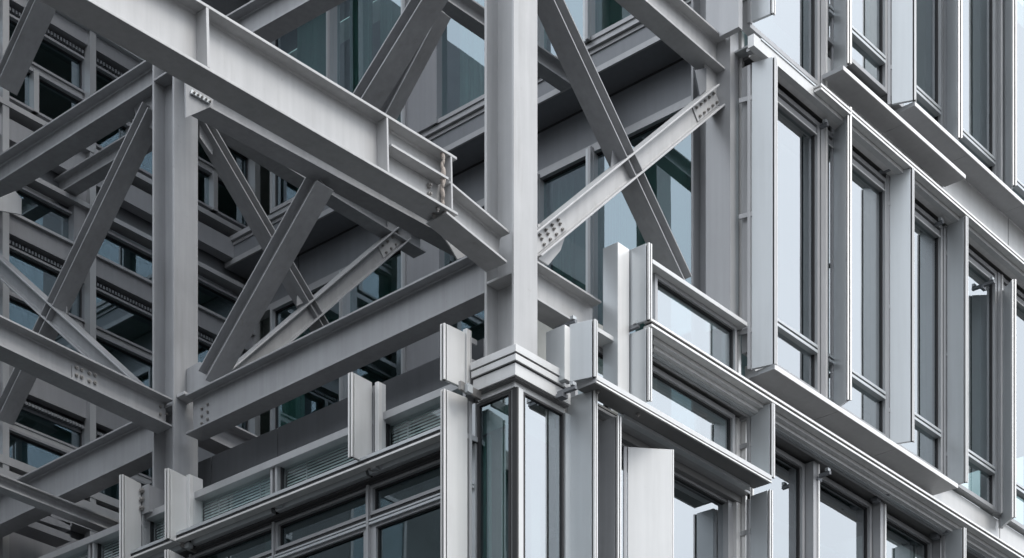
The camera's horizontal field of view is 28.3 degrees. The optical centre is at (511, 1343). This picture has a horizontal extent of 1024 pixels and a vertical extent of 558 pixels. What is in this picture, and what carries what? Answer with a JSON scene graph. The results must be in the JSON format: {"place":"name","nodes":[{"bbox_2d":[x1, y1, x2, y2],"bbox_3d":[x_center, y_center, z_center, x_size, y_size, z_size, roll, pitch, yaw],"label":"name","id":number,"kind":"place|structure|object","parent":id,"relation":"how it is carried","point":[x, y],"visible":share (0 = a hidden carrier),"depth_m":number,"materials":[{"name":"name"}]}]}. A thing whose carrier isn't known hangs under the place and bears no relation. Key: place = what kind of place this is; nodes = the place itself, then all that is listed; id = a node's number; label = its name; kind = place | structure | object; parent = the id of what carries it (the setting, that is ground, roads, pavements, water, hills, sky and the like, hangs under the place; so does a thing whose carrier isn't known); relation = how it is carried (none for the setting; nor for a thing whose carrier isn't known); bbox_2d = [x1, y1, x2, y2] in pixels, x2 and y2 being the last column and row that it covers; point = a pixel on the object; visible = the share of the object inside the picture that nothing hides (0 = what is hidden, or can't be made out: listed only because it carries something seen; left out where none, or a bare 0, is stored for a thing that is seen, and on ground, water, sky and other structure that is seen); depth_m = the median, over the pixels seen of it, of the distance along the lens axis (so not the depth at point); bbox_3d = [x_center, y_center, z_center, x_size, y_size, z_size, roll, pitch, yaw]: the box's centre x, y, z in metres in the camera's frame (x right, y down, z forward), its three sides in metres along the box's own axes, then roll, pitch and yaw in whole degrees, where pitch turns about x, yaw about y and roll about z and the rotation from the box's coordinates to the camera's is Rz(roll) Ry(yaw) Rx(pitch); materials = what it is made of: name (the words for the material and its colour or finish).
{"place":"outdoors","nodes":[
{"label":"outdoors","id":0,"kind":"place"},
{"bbox_3d":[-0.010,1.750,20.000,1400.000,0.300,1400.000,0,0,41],"label":"ground","id":1,"kind":"structure","parent":0,"visible":0},
{"bbox_2d":[39,338,555,557],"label":"office building","id":2,"kind":"structure","parent":1,"relation":"on","point":[336,500],"depth_m":21.69,"materials":[{"name":"metal"}]},
{"bbox_2d":[119,474,146,557],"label":"sun shading fin","id":3,"kind":"object","parent":2,"relation":"attached to","point":[132,525],"visible":0.93,"depth_m":23.09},
{"bbox_2d":[139,484,164,514],"bbox_3d":[-4.135,-9.665,23.312,0.160,0.320,0.324,0,0,41],"label":"gusset plate","id":4,"kind":"object","parent":2,"relation":"attached to","point":[151,498],"visible":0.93,"depth_m":23.22,"materials":[{"name":"paint"}]},
{"bbox_2d":[152,65,197,490],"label":"steel column","id":5,"kind":"structure","parent":2,"relation":"on","point":[174,246],"depth_m":23.32,"materials":[{"name":"metal"}]},
{"bbox_2d":[0,61,151,196],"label":"steel beam","id":6,"kind":"structure","parent":5,"relation":"attached to","point":[98,115],"depth_m":24.53,"materials":[{"name":"metal"}]},
{"bbox_2d":[134,96,151,128],"bbox_3d":[-4.292,-14.340,23.725,0.410,0.482,0.020,0,0,41],"label":"gusset plate","id":7,"kind":"object","parent":6,"relation":"attached to","point":[148,101],"visible":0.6,"depth_m":23.68,"materials":[{"name":"paint"}]},
{"bbox_2d":[0,102,151,424],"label":"diagonal brace","id":8,"kind":"object","parent":7,"relation":"attached to","point":[108,201],"visible":0.91,"depth_m":24.36,"materials":[{"name":"paint"}]},
{"bbox_2d":[0,254,143,384],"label":"diagonal brace","id":9,"kind":"object","parent":8,"relation":"attached to","point":[64,325],"visible":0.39,"depth_m":24.66,"materials":[{"name":"paint"}]},
{"bbox_2d":[0,422,151,537],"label":"steel beam","id":10,"kind":"structure","parent":5,"relation":"attached to","point":[97,465],"depth_m":24.42,"materials":[{"name":"metal"}]},
{"bbox_2d":[0,315,171,433],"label":"steel beam","id":11,"kind":"structure","parent":5,"relation":"attached to","point":[44,358],"depth_m":22.29,"materials":[{"name":"metal"}]},
{"bbox_2d":[186,362,209,392],"bbox_3d":[-3.497,-10.989,23.035,0.597,0.356,0.020,0,0,41],"label":"gusset plate","id":12,"kind":"object","parent":5,"relation":"attached to","point":[195,378],"visible":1,"depth_m":23.13,"materials":[{"name":"paint"}]},
{"bbox_2d":[198,177,332,381],"bbox_3d":[-2.771,-11.697,22.401,2.042,1.710,0.250,0,0,41],"label":"diagonal brace","id":13,"kind":"object","parent":12,"relation":"attached to","point":[276,260],"visible":1,"depth_m":22.30,"materials":[{"name":"paint"}]},
{"bbox_2d":[184,83,460,258],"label":"steel beam","id":14,"kind":"structure","parent":13,"relation":"attached to","point":[209,111],"depth_m":21.51,"materials":[{"name":"metal"}]},
{"bbox_2d":[198,426,257,454],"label":"steel beam","id":15,"kind":"structure","parent":5,"relation":"attached to","point":[226,440],"depth_m":23.88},
{"bbox_2d":[207,124,425,257],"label":"steel beam","id":16,"kind":"structure","parent":5,"relation":"attached to","point":[371,222],"depth_m":25.32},
{"bbox_2d":[198,120,328,331],"bbox_3d":[-3.014,-13.403,24.320,0.220,1.844,2.094,0,0,41],"label":"diagonal brace","id":17,"kind":"object","parent":16,"relation":"attached to","point":[239,189],"visible":0.64,"depth_m":24.16,"materials":[{"name":"paint"}]},
{"bbox_2d":[231,226,411,371],"bbox_3d":[-2.376,-12.803,24.995,0.200,3.112,3.088,0,0,41],"label":"diagonal brace","id":18,"kind":"object","parent":16,"relation":"attached to","point":[300,320],"visible":0.81,"depth_m":25.08,"materials":[{"name":"paint"}]},
{"bbox_2d":[165,468,186,544],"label":"sun shading fin","id":19,"kind":"object","parent":2,"relation":"attached to","point":[175,501],"visible":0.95,"depth_m":22.56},
{"bbox_2d":[187,474,202,527],"bbox_3d":[-3.558,-9.377,22.767,0.062,0.694,0.200,0,0,41],"label":"box post","id":20,"kind":"object","parent":2,"relation":"on","point":[194,509],"visible":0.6,"depth_m":22.73,"materials":[{"name":"metal"}]},
{"bbox_2d":[193,524,271,557],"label":"window","id":21,"kind":"structure","parent":2,"relation":"in","point":[259,533],"depth_m":22.34,"materials":[{"name":"grey metal"}]},
{"bbox_2d":[204,468,274,519],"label":"window","id":22,"kind":"structure","parent":2,"relation":"in","point":[272,471],"depth_m":22.44,"materials":[{"name":"metal"}]},
{"bbox_2d":[275,445,353,491],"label":"window","id":23,"kind":"structure","parent":2,"relation":"in","point":[279,471],"depth_m":21.76,"materials":[{"name":"metal"}]},
{"bbox_2d":[276,487,365,550],"bbox_3d":[-1.986,-8.716,21.496,1.409,0.310,0.110,0,0,41],"label":"window","id":24,"kind":"structure","parent":2,"relation":"in","point":[359,494],"depth_m":21.54,"materials":[{"name":"grey metal"}]},
{"bbox_2d":[286,528,365,557],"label":"window","id":25,"kind":"structure","parent":2,"relation":"in","point":[361,533],"depth_m":21.37,"materials":[{"name":"grey metal"}]},
{"bbox_2d":[348,372,374,460],"bbox_3d":[-1.496,-9.432,20.765,0.061,0.857,0.451,0,0,41],"label":"sun shading fin","id":26,"kind":"object","parent":2,"relation":"attached to","point":[361,416],"visible":0.92,"depth_m":20.68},
{"bbox_2d":[375,381,385,451],"bbox_3d":[-1.347,-9.484,20.793,0.062,0.713,0.117,0,0,41],"label":"box post","id":27,"kind":"object","parent":2,"relation":"on","point":[380,409],"visible":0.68,"depth_m":20.76,"materials":[{"name":"metal"}]},
{"bbox_2d":[370,459,439,515],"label":"window","id":28,"kind":"structure","parent":2,"relation":"in","point":[375,489],"depth_m":20.74,"materials":[{"name":"grey metal"}]},
{"bbox_2d":[371,500,439,557],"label":"window","id":29,"kind":"structure","parent":2,"relation":"in","point":[377,529],"depth_m":20.86,"materials":[{"name":"grey metal"}]},
{"bbox_2d":[386,393,473,446],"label":"window","id":30,"kind":"structure","parent":2,"relation":"in","point":[388,428],"depth_m":20.75,"materials":[{"name":"metal"}]},
{"bbox_2d":[440,323,476,386],"bbox_3d":[-0.516,-9.666,19.917,0.452,0.548,0.058,0,0,-43],"label":"sun shading fin","id":31,"kind":"object","parent":2,"relation":"attached to","point":[452,355],"visible":0.87,"depth_m":19.84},
{"bbox_2d":[440,389,477,557],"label":"sun shading fin","id":32,"kind":"object","parent":2,"relation":"attached to","point":[457,437],"visible":1,"depth_m":19.84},
{"bbox_2d":[0,0,869,557],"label":"office building","id":33,"kind":"structure","parent":1,"relation":"on","point":[644,72],"depth_m":26.95,"materials":[{"name":"metal"}]},
{"bbox_2d":[0,191,21,214],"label":"connection plate","id":34,"kind":"object","parent":33,"relation":"attached to","point":[11,203],"visible":1,"depth_m":25.09,"materials":[{"name":"paint"}]},
{"bbox_2d":[0,0,55,94],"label":"diagonal brace","id":35,"kind":"object","parent":33,"relation":"attached to","point":[27,37],"visible":1,"depth_m":25.26,"materials":[{"name":"paint"}]},
{"bbox_2d":[9,427,68,455],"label":"window","id":36,"kind":"structure","parent":33,"relation":"in","point":[15,433],"depth_m":26.53,"materials":[{"name":"grey metal"}]},
{"bbox_2d":[16,187,71,218],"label":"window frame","id":37,"kind":"structure","parent":33,"relation":"in","point":[24,192],"depth_m":26.62,"materials":[{"name":"grey metal"}]},
{"bbox_2d":[9,13,84,94],"bbox_3d":[-6.174,-16.914,26.606,0.130,0.481,1.354,0,0,41],"label":"window frame","id":38,"kind":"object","parent":33,"relation":"in","point":[13,20],"depth_m":26.86,"materials":[{"name":"grey metal"}]},
{"bbox_2d":[9,68,84,122],"bbox_3d":[-6.174,-16.333,26.606,0.130,0.542,1.354,0,0,41],"label":"window frame","id":39,"kind":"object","parent":33,"relation":"in","point":[44,80],"depth_m":26.66,"materials":[{"name":"grey metal"}]},
{"bbox_2d":[9,245,84,322],"bbox_3d":[-6.174,-13.895,26.606,0.130,0.542,1.354,0,0,41],"label":"window frame","id":40,"kind":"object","parent":33,"relation":"in","point":[13,251],"depth_m":26.69,"materials":[{"name":"grey metal"}]},
{"bbox_2d":[14,402,84,448],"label":"window","id":41,"kind":"structure","parent":33,"relation":"in","point":[81,436],"depth_m":26.77,"materials":[{"name":"grey metal"}]},
{"bbox_2d":[0,474,118,531],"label":"steel beam","id":42,"kind":"structure","parent":33,"relation":"on","point":[50,503],"depth_m":24.12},
{"bbox_2d":[22,135,151,221],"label":"steel beam","id":43,"kind":"structure","parent":33,"relation":"attached to","point":[84,175],"depth_m":26.50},
{"bbox_2d":[96,287,151,354],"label":"window frame","id":44,"kind":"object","parent":33,"relation":"in","point":[107,296],"depth_m":27.58,"materials":[{"name":"grey metal"}]},
{"bbox_2d":[96,333,151,365],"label":"window","id":45,"kind":"structure","parent":33,"relation":"in","point":[104,340],"depth_m":27.60,"materials":[{"name":"grey metal"}]},
{"bbox_2d":[105,231,151,260],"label":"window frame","id":46,"kind":"structure","parent":33,"relation":"in","point":[111,236],"depth_m":27.67,"materials":[{"name":"grey metal"}]},
{"bbox_2d":[198,163,247,228],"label":"window frame","id":47,"kind":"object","parent":33,"relation":"in","point":[202,170],"depth_m":28.83,"materials":[{"name":"grey metal"}]},
{"bbox_2d":[270,4,339,213],"bbox_3d":[-2.859,-17.185,27.945,1.265,2.830,0.130,0,0,41],"label":"window","id":48,"kind":"structure","parent":33,"relation":"in","point":[274,179],"depth_m":27.57,"materials":[{"name":"grey metal"}]},
{"bbox_2d":[270,274,352,430],"bbox_3d":[-2.826,-12.662,28.472,1.544,4.225,0.130,0,0,41],"label":"window","id":49,"kind":"structure","parent":33,"relation":"in","point":[288,303],"depth_m":28.81,"materials":[{"name":"grey metal"}]},
{"bbox_2d":[353,0,447,109],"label":"diagonal brace","id":50,"kind":"object","parent":33,"relation":"attached to","point":[406,36],"visible":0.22,"depth_m":21.00,"materials":[{"name":"paint"}]},
{"bbox_2d":[380,11,450,119],"bbox_3d":[-1.034,-13.477,21.391,0.916,0.882,0.160,0,0,41],"label":"diagonal brace","id":51,"kind":"object","parent":33,"relation":"attached to","point":[396,100],"visible":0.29,"depth_m":21.38,"materials":[{"name":"paint"}]},
{"bbox_2d":[437,19,545,123],"bbox_3d":[-0.304,-17.185,25.729,1.825,2.830,0.130,0,0,41],"label":"window frame","id":52,"kind":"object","parent":33,"relation":"in","point":[542,33],"depth_m":25.78,"materials":[{"name":"grey metal"}]},
{"bbox_2d":[442,0,570,90],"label":"steel beam","id":53,"kind":"structure","parent":33,"relation":"attached to","point":[468,15],"depth_m":23.69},
{"bbox_2d":[478,174,545,265],"bbox_3d":[-0.293,-12.662,26.275,1.817,4.225,0.130,0,0,41],"label":"window frame","id":54,"kind":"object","parent":33,"relation":"in","point":[542,185],"depth_m":25.67,"materials":[{"name":"grey metal"}]},
{"bbox_2d":[539,148,599,323],"bbox_3d":[0.685,-12.662,25.427,0.972,4.225,0.130,0,0,41],"label":"window","id":55,"kind":"structure","parent":33,"relation":"in","point":[578,160],"depth_m":25.13,"materials":[{"name":"grey metal"}]},
{"bbox_2d":[593,100,705,436],"bbox_3d":[1.637,-12.662,24.601,1.751,4.225,0.130,0,0,41],"label":"window","id":56,"kind":"structure","parent":33,"relation":"in","point":[654,123],"depth_m":24.51,"materials":[{"name":"grey metal"}]},
{"bbox_2d":[265,344,622,557],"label":"corner bay","id":57,"kind":"object","parent":1,"relation":"on","point":[517,386],"visible":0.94,"depth_m":20.04,"materials":[{"name":"grey metal"}]},
{"bbox_2d":[477,390,511,557],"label":"window","id":58,"kind":"structure","parent":57,"relation":"in","point":[508,394],"depth_m":20.03,"materials":[{"name":"grey metal"}]},
{"bbox_2d":[484,0,536,356],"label":"steel column","id":59,"kind":"structure","parent":57,"relation":"on","point":[510,146],"depth_m":19.98,"materials":[{"name":"metal"}]},
{"bbox_2d":[226,0,345,42],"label":"steel beam","id":60,"kind":"structure","parent":59,"relation":"attached to","point":[269,21],"depth_m":22.21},
{"bbox_2d":[185,256,483,441],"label":"steel beam","id":61,"kind":"structure","parent":59,"relation":"attached to","point":[416,310],"depth_m":21.54,"materials":[{"name":"metal"}]},
{"bbox_2d":[426,181,509,271],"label":"steel beam","id":62,"kind":"structure","parent":59,"relation":"attached to","point":[473,231],"depth_m":19.53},
{"bbox_2d":[40,0,457,220],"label":"steel beam","id":63,"kind":"structure","parent":62,"relation":"attached to","point":[210,51],"depth_m":17.63,"materials":[{"name":"metal"}]},
{"bbox_2d":[537,261,600,328],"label":"steel beam","id":64,"kind":"structure","parent":59,"relation":"attached to","point":[561,300],"depth_m":20.51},
{"bbox_2d":[537,0,691,279],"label":"diagonal brace","id":65,"kind":"object","parent":59,"relation":"attached to","point":[577,64],"visible":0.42,"depth_m":21.12,"materials":[{"name":"paint"}]},
{"bbox_2d":[523,391,563,557],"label":"window frame","id":66,"kind":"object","parent":57,"relation":"in","point":[560,414],"depth_m":20.24,"materials":[{"name":"grey metal"}]},
{"bbox_2d":[546,325,569,383],"bbox_3d":[0.462,-9.785,20.123,0.247,0.536,0.103,0,0,41],"label":"box post","id":67,"kind":"object","parent":57,"relation":"on","point":[558,347],"visible":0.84,"depth_m":20.05,"materials":[{"name":"metal"}]},
{"bbox_2d":[565,390,597,557],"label":"sun shading fin","id":68,"kind":"object","parent":57,"relation":"attached to","point":[581,410],"visible":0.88,"depth_m":20.21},
{"bbox_2d":[317,0,1023,557],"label":"office building","id":69,"kind":"structure","parent":1,"relation":"on","point":[905,518],"depth_m":24.53,"materials":[{"name":"metal"}]},
{"bbox_2d":[598,416,620,557],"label":"sun shading fin","id":70,"kind":"object","parent":69,"relation":"attached to","point":[609,488],"visible":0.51,"depth_m":20.56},
{"bbox_2d":[603,242,628,392],"bbox_3d":[1.063,-10.427,20.748,0.199,1.544,0.184,0,0,41],"label":"box post","id":71,"kind":"object","parent":69,"relation":"on","point":[616,308],"visible":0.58,"depth_m":20.68,"materials":[{"name":"metal"}]},
{"bbox_2d":[629,242,651,326],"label":"sun shading fin","id":72,"kind":"object","parent":69,"relation":"attached to","point":[640,284],"visible":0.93,"depth_m":20.69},
{"bbox_2d":[629,327,651,402],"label":"sun shading fin","id":73,"kind":"object","parent":69,"relation":"attached to","point":[640,364],"visible":0.74,"depth_m":20.68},
{"bbox_2d":[623,447,673,557],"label":"sun shading fin","id":74,"kind":"object","parent":69,"relation":"attached to","point":[648,502],"visible":1,"depth_m":20.96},
{"bbox_2d":[572,375,771,488],"bbox_3d":[1.729,-9.491,21.241,0.302,0.113,3.102,0,0,41],"label":"sunshade ledge","id":75,"kind":"object","parent":69,"relation":"attached to","point":[616,398],"visible":0.98,"depth_m":21.06,"materials":[{"name":"metal"}]},
{"bbox_2d":[565,319,597,383],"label":"sun shading fin","id":76,"kind":"object","parent":75,"relation":"on","point":[583,350],"visible":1,"depth_m":20.00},
{"bbox_2d":[652,365,734,453],"bbox_3d":[1.829,-9.872,21.754,0.100,0.774,1.830,0,0,41],"label":"window frame","id":77,"kind":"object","parent":69,"relation":"in","point":[729,418],"depth_m":22.02,"materials":[{"name":"grey metal"}]},
{"bbox_2d":[652,273,736,371],"bbox_3d":[1.963,-10.852,21.939,0.100,0.819,1.506,0,0,41],"label":"window frame","id":78,"kind":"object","parent":69,"relation":"in","point":[657,281],"depth_m":21.97,"materials":[{"name":"grey metal"}]},
{"bbox_2d":[674,471,726,504],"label":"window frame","id":79,"kind":"structure","parent":69,"relation":"in","point":[679,478],"depth_m":22.15,"materials":[{"name":"grey metal"}]},
{"bbox_2d":[691,0,721,419],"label":"steel column","id":80,"kind":"structure","parent":69,"relation":"attached to","point":[704,341],"depth_m":22.91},
{"bbox_2d":[537,84,724,257],"bbox_3d":[1.222,-12.377,21.374,0.200,3.145,3.338,0,0,41],"label":"diagonal brace","id":81,"kind":"object","parent":80,"relation":"attached to","point":[563,221],"visible":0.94,"depth_m":21.23,"materials":[{"name":"paint"}]},
{"bbox_2d":[615,0,724,73],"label":"steel beam","id":82,"kind":"structure","parent":80,"relation":"attached to","point":[686,32],"depth_m":22.09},
{"bbox_2d":[740,489,772,557],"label":"sun shading fin","id":83,"kind":"object","parent":69,"relation":"attached to","point":[758,532],"visible":1,"depth_m":22.39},
{"bbox_2d":[739,403,774,478],"bbox_3d":[2.707,-9.947,22.455,0.423,0.818,0.058,0,0,33],"label":"sun shading fin","id":84,"kind":"object","parent":69,"relation":"attached to","point":[759,445],"visible":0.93,"depth_m":22.39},
{"bbox_2d":[739,56,777,370],"bbox_3d":[2.723,-12.493,22.459,0.432,3.392,0.058,0,0,23],"label":"sun shading fin","id":85,"kind":"object","parent":69,"relation":"attached to","point":[761,214],"visible":1,"depth_m":22.42,"materials":[{"name":"metal"}]},
{"bbox_2d":[742,0,775,23],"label":"sun shading fin","id":86,"kind":"object","parent":69,"relation":"attached to","point":[758,10],"visible":0.96,"depth_m":22.43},
{"bbox_2d":[742,65,819,392],"bbox_3d":[3.073,-12.605,23.081,0.120,3.176,1.432,0,0,41],"label":"window","id":87,"kind":"structure","parent":69,"relation":"in","point":[811,346],"depth_m":23.55,"materials":[{"name":"grey metal"}]},
{"bbox_2d":[742,0,819,84],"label":"window","id":88,"kind":"structure","parent":69,"relation":"in","point":[749,29],"depth_m":23.56,"materials":[{"name":"grey metal"}]},
{"bbox_2d":[775,447,804,557],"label":"window frame","id":89,"kind":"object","parent":69,"relation":"in","point":[799,467],"depth_m":23.64,"materials":[{"name":"grey metal"}]},
{"bbox_2d":[828,106,851,406],"bbox_3d":[3.820,-12.663,23.755,0.058,3.406,0.445,0,0,-28],"label":"sun shading fin","id":90,"kind":"object","parent":69,"relation":"attached to","point":[840,264],"visible":0.8,"depth_m":23.67,"materials":[{"name":"metal"}]},
{"bbox_2d":[828,0,851,70],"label":"sun shading fin","id":91,"kind":"object","parent":69,"relation":"attached to","point":[840,50],"visible":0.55,"depth_m":23.67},
{"bbox_2d":[820,477,871,557],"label":"window frame","id":92,"kind":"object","parent":69,"relation":"in","point":[866,507],"depth_m":24.76,"materials":[{"name":"grey metal"}]},
{"bbox_2d":[745,364,957,494],"bbox_3d":[4.090,-10.768,24.052,0.415,0.054,4.136,0,0,41],"label":"sunshade ledge","id":93,"kind":"object","parent":69,"relation":"attached to","point":[796,393],"visible":0.98,"depth_m":23.82,"materials":[{"name":"metal"}]},
{"bbox_2d":[827,130,885,436],"bbox_3d":[4.085,-12.605,24.248,0.120,3.176,1.391,0,0,41],"label":"window","id":94,"kind":"structure","parent":69,"relation":"in","point":[878,393],"depth_m":24.72,"materials":[{"name":"grey metal"}]},
{"bbox_2d":[828,0,886,96],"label":"window","id":95,"kind":"structure","parent":69,"relation":"in","point":[878,55],"depth_m":24.60,"materials":[{"name":"grey metal"}]},
{"bbox_2d":[822,65,965,186],"bbox_3d":[4.641,-14.738,24.644,0.360,0.049,2.915,0,0,41],"label":"sunshade ledge","id":96,"kind":"object","parent":69,"relation":"attached to","point":[873,109],"visible":0.99,"depth_m":24.53,"materials":[{"name":"metal"}]},
{"bbox_2d":[886,168,914,443],"bbox_3d":[4.676,-12.611,24.706,0.439,3.314,0.058,0,0,19],"label":"sun shading fin","id":97,"kind":"object","parent":69,"relation":"attached to","point":[900,308],"visible":0.87,"depth_m":24.67,"materials":[{"name":"metal"}]},
{"bbox_2d":[887,0,915,105],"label":"sun shading fin","id":98,"kind":"object","parent":69,"relation":"attached to","point":[902,67],"visible":0.99,"depth_m":24.70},
{"bbox_2d":[886,513,931,557],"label":"window frame","id":99,"kind":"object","parent":69,"relation":"in","point":[891,521],"depth_m":25.59,"materials":[{"name":"grey metal"}]},
{"bbox_2d":[885,0,942,126],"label":"window","id":100,"kind":"structure","parent":69,"relation":"in","point":[934,106],"depth_m":25.75,"materials":[{"name":"grey metal"}]},
{"bbox_2d":[898,203,942,473],"bbox_3d":[5.032,-12.605,25.340,0.120,3.176,1.230,0,0,41],"label":"window","id":101,"kind":"structure","parent":69,"relation":"in","point":[934,431],"depth_m":25.75,"materials":[{"name":"grey metal"}]},
{"bbox_2d":[941,527,965,557],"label":"sun shading fin","id":102,"kind":"object","parent":69,"relation":"attached to","point":[953,543],"visible":1,"depth_m":25.69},
{"bbox_2d":[947,0,962,140],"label":"sun shading fin","id":103,"kind":"object","parent":69,"relation":"attached to","point":[955,69],"visible":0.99,"depth_m":25.63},
{"bbox_2d":[943,216,967,484],"bbox_3d":[5.593,-12.576,25.787,0.422,3.362,0.058,0,0,39],"label":"sun shading fin","id":104,"kind":"object","parent":69,"relation":"attached to","point":[957,352],"visible":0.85,"depth_m":25.72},
{"bbox_2d":[894,101,1023,231],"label":"sunshade ledge","id":105,"kind":"object","parent":69,"relation":"attached to","point":[994,189],"visible":0.68,"depth_m":25.91,"materials":[{"name":"metal"}]},
{"bbox_2d":[953,248,996,513],"bbox_3d":[5.953,-12.605,26.401,0.120,3.176,1.312,0,0,41],"label":"window frame","id":106,"kind":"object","parent":69,"relation":"in","point":[989,468],"depth_m":26.84,"materials":[{"name":"grey metal"}]},
{"bbox_2d":[959,0,996,175],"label":"window","id":107,"kind":"structure","parent":69,"relation":"in","point":[988,158],"depth_m":26.84,"materials":[{"name":"grey metal"}]},
{"bbox_2d":[999,279,1015,528],"bbox_3d":[6.541,-12.421,26.890,0.058,3.128,0.489,0,0,-14],"label":"sun shading fin","id":108,"kind":"object","parent":69,"relation":"attached to","point":[1007,516],"visible":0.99,"depth_m":26.74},
{"bbox_2d":[994,277,1023,535],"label":"window frame","id":109,"kind":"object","parent":69,"relation":"in","point":[1013,524],"depth_m":27.37,"materials":[{"name":"grey metal"}]},
{"bbox_2d":[1003,0,1016,189],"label":"sun shading fin","id":110,"kind":"object","parent":69,"relation":"attached to","point":[1010,94],"visible":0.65,"depth_m":26.75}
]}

